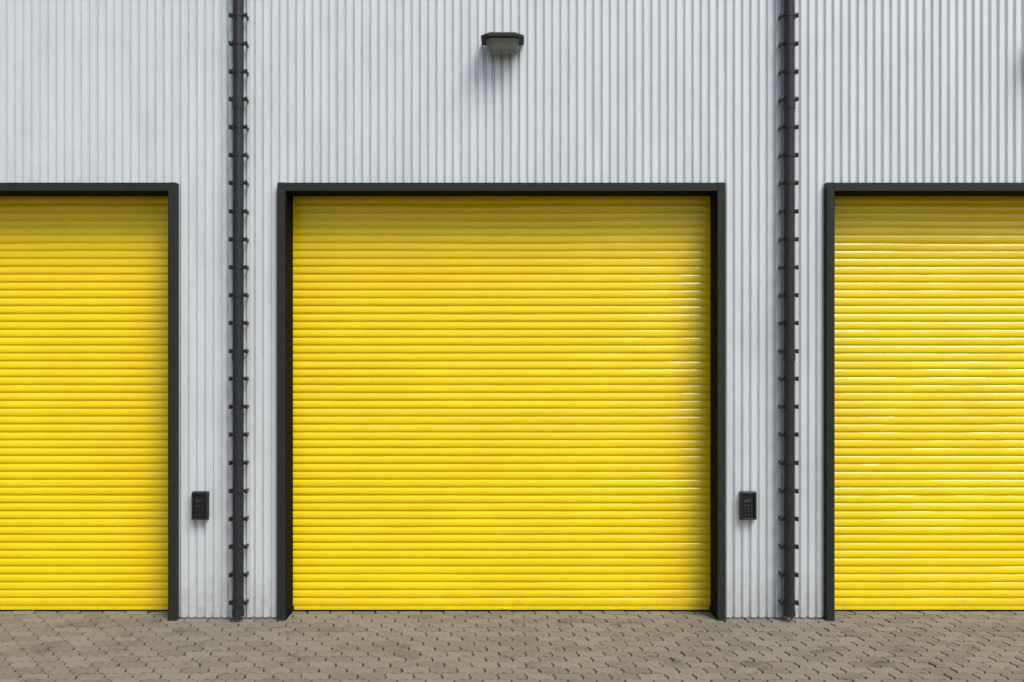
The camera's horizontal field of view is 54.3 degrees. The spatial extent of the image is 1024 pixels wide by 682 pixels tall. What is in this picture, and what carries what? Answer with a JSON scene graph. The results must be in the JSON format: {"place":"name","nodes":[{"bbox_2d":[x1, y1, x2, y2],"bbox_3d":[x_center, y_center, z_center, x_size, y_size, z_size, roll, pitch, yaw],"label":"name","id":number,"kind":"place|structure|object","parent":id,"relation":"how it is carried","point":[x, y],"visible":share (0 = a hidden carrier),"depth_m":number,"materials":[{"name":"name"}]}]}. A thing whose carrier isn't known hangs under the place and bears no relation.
{"place":"outdoors","nodes":[
{"label":"outdoors","id":0,"kind":"place"},
{"bbox_2d":[0,610,1023,681],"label":"block paving","id":1,"kind":"structure","parent":0,"point":[965,632],"depth_m":8.16,"materials":[{"name":"concrete"}]},
{"bbox_2d":[0,606,167,609],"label":"bottom bar","id":2,"kind":"object","parent":1,"relation":"on","point":[83,607],"depth_m":9.24,"materials":[{"name":"yellow metal"}]},
{"bbox_2d":[0,610,167,611],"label":"rubber seal","id":3,"kind":"object","parent":1,"relation":"on","point":[86,610],"depth_m":9.25,"materials":[{"name":"rubber"}]},
{"bbox_2d":[0,182,178,619],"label":"roller shutter door","id":4,"kind":"structure","parent":1,"relation":"on","point":[172,188],"depth_m":8.94,"materials":[{"name":"grey metal"}]},
{"bbox_2d":[0,191,167,195],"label":"seal","id":5,"kind":"object","parent":4,"relation":"attached to","point":[83,193],"visible":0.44,"depth_m":9.07,"materials":[{"name":"black rubber"}]},
{"bbox_2d":[0,196,167,605],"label":"slat curtain","id":6,"kind":"object","parent":4,"relation":"attached to","point":[83,400],"visible":0.88,"depth_m":9.25,"materials":[{"name":"yellow metal"}]},
{"bbox_2d":[0,0,175,182],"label":"wall panel","id":7,"kind":"structure","parent":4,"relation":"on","point":[87,91],"depth_m":9.00,"materials":[{"name":"grey metal"}]},
{"bbox_2d":[176,0,280,616],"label":"wall panel","id":8,"kind":"structure","parent":1,"relation":"on","point":[202,103],"depth_m":9.00,"materials":[{"name":"paint"}]},
{"bbox_2d":[192,491,208,519],"bbox_3d":[-2.800,1.478,8.969,0.145,0.252,0.070,0,0,0],"label":"housing","id":9,"kind":"object","parent":8,"relation":"attached to","point":[200,495],"visible":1,"depth_m":8.95,"materials":[{"name":"black plastic"}]},
{"bbox_2d":[195,500,203,515],"bbox_3d":[-2.800,1.496,8.950,0.080,0.148,0.011,0,0,0],"label":"keypad","id":10,"kind":"object","parent":9,"relation":"attached to","point":[202,501],"visible":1,"depth_m":8.95,"materials":[{"name":"black plastic"}]},
{"bbox_2d":[229,0,248,617],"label":"drainpipe","id":11,"kind":"object","parent":8,"relation":"attached to","point":[237,239],"visible":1,"depth_m":8.88,"materials":[{"name":"grey plastic"}]},
{"bbox_2d":[277,182,724,619],"bbox_3d":[-0.096,0.547,9.180,4.011,3.937,0.480,0,0,0],"label":"roller shutter door","id":12,"kind":"structure","parent":1,"relation":"on","point":[284,187],"depth_m":8.94,"materials":[{"name":"grey metal"}]},
{"bbox_2d":[293,196,709,605],"bbox_3d":[-0.096,0.412,9.259,3.913,4.095,0.018,0,0,0],"label":"slat curtain","id":13,"kind":"object","parent":12,"relation":"attached to","point":[501,400],"visible":0.9,"depth_m":9.25,"materials":[{"name":"yellow metal"}]},
{"bbox_2d":[281,0,721,182],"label":"wall panel","id":14,"kind":"structure","parent":12,"relation":"on","point":[435,91],"depth_m":9.00,"materials":[{"name":"grey metal"}]},
{"bbox_2d":[481,32,523,54],"bbox_3d":[-0.083,-2.637,8.860,0.380,0.158,0.289,0,0,0],"label":"wall lamp","id":15,"kind":"object","parent":14,"relation":"attached to","point":[502,43],"visible":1,"depth_m":8.77,"materials":[{"name":"black metal"}]},
{"bbox_2d":[286,191,716,619],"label":"guide rails","id":16,"kind":"object","parent":12,"relation":"attached to","point":[713,402],"visible":1,"depth_m":9.09,"materials":[{"name":"charcoal steel"}]},
{"bbox_2d":[294,606,708,609],"bbox_3d":[-0.096,2.475,9.258,3.849,0.029,0.028,0,0,0],"label":"bottom bar","id":17,"kind":"object","parent":1,"relation":"on","point":[499,607],"visible":1,"depth_m":9.24,"materials":[{"name":"yellow metal"}]},
{"bbox_2d":[294,610,708,611],"bbox_3d":[-0.096,2.499,9.260,3.849,0.018,0.016,0,0,0],"label":"rubber seal","id":18,"kind":"object","parent":1,"relation":"on","point":[500,610],"visible":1,"depth_m":9.25,"materials":[{"name":"rubber"}]},
{"bbox_2d":[276,615,726,621],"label":"foot plates","id":19,"kind":"object","parent":1,"relation":"on","point":[277,620],"visible":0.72,"depth_m":8.93,"materials":[{"name":"grey metal"}]},
{"bbox_2d":[824,182,1023,619],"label":"roller shutter door","id":20,"kind":"structure","parent":1,"relation":"on","point":[830,188],"depth_m":8.94,"materials":[{"name":"yellow painted steel"},{"name":"charcoal steel"}]},
{"bbox_2d":[827,0,1023,182],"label":"wall panel","id":21,"kind":"structure","parent":20,"relation":"on","point":[925,91],"depth_m":9.00,"materials":[{"name":"grey metal"}]},
{"bbox_2d":[834,191,1023,618],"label":"guide rails","id":22,"kind":"object","parent":20,"relation":"attached to","point":[928,193],"visible":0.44,"depth_m":9.01,"materials":[{"name":"charcoal steel"}]},
{"bbox_2d":[835,196,1023,605],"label":"slat curtain","id":23,"kind":"object","parent":20,"relation":"attached to","point":[929,400],"visible":0.88,"depth_m":9.25,"materials":[{"name":"yellow metal"}]},
{"bbox_2d":[835,606,1023,609],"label":"bottom bar","id":24,"kind":"object","parent":1,"relation":"on","point":[929,607],"depth_m":9.24,"materials":[{"name":"yellow metal"}]},
{"bbox_2d":[835,610,1023,611],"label":"rubber seal","id":25,"kind":"object","parent":1,"relation":"on","point":[931,610],"depth_m":9.25,"materials":[{"name":"rubber"}]},
{"bbox_2d":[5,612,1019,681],"bbox_3d":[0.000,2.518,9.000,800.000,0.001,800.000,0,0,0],"label":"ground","id":26,"kind":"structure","parent":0,"point":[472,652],"depth_m":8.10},
{"bbox_2d":[180,617,821,618],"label":"plinth","id":27,"kind":"structure","parent":26,"relation":"on","point":[725,617],"depth_m":9.03,"materials":[{"name":"concrete"}]},
{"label":"side walls","id":28,"kind":"object","parent":26,"relation":"on","visible":0},
{"bbox_2d":[230,0,796,616],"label":"joint strips","id":29,"kind":"object","parent":28,"relation":"attached to","point":[776,306],"visible":0.92,"depth_m":9.00,"materials":[{"name":"grey metal"}]},
{"bbox_2d":[722,0,826,616],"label":"wall panel","id":30,"kind":"structure","parent":28,"relation":"attached to","point":[749,103],"depth_m":9.00,"materials":[{"name":"paint"}]},
{"bbox_2d":[739,491,756,519],"bbox_3d":[2.120,1.478,8.969,0.145,0.252,0.070,0,0,0],"label":"housing","id":31,"kind":"object","parent":30,"relation":"attached to","point":[747,495],"visible":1,"depth_m":8.96,"materials":[{"name":"black plastic"}]},
{"bbox_2d":[744,500,752,515],"bbox_3d":[2.120,1.496,8.950,0.080,0.148,0.011,0,0,0],"label":"keypad","id":32,"kind":"object","parent":31,"relation":"attached to","point":[751,501],"visible":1,"depth_m":8.95,"materials":[{"name":"black plastic"}]},
{"bbox_2d":[778,0,798,616],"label":"drainpipe","id":33,"kind":"object","parent":30,"relation":"attached to","point":[789,295],"visible":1,"depth_m":8.87,"materials":[{"name":"grey plastic"}]}
]}

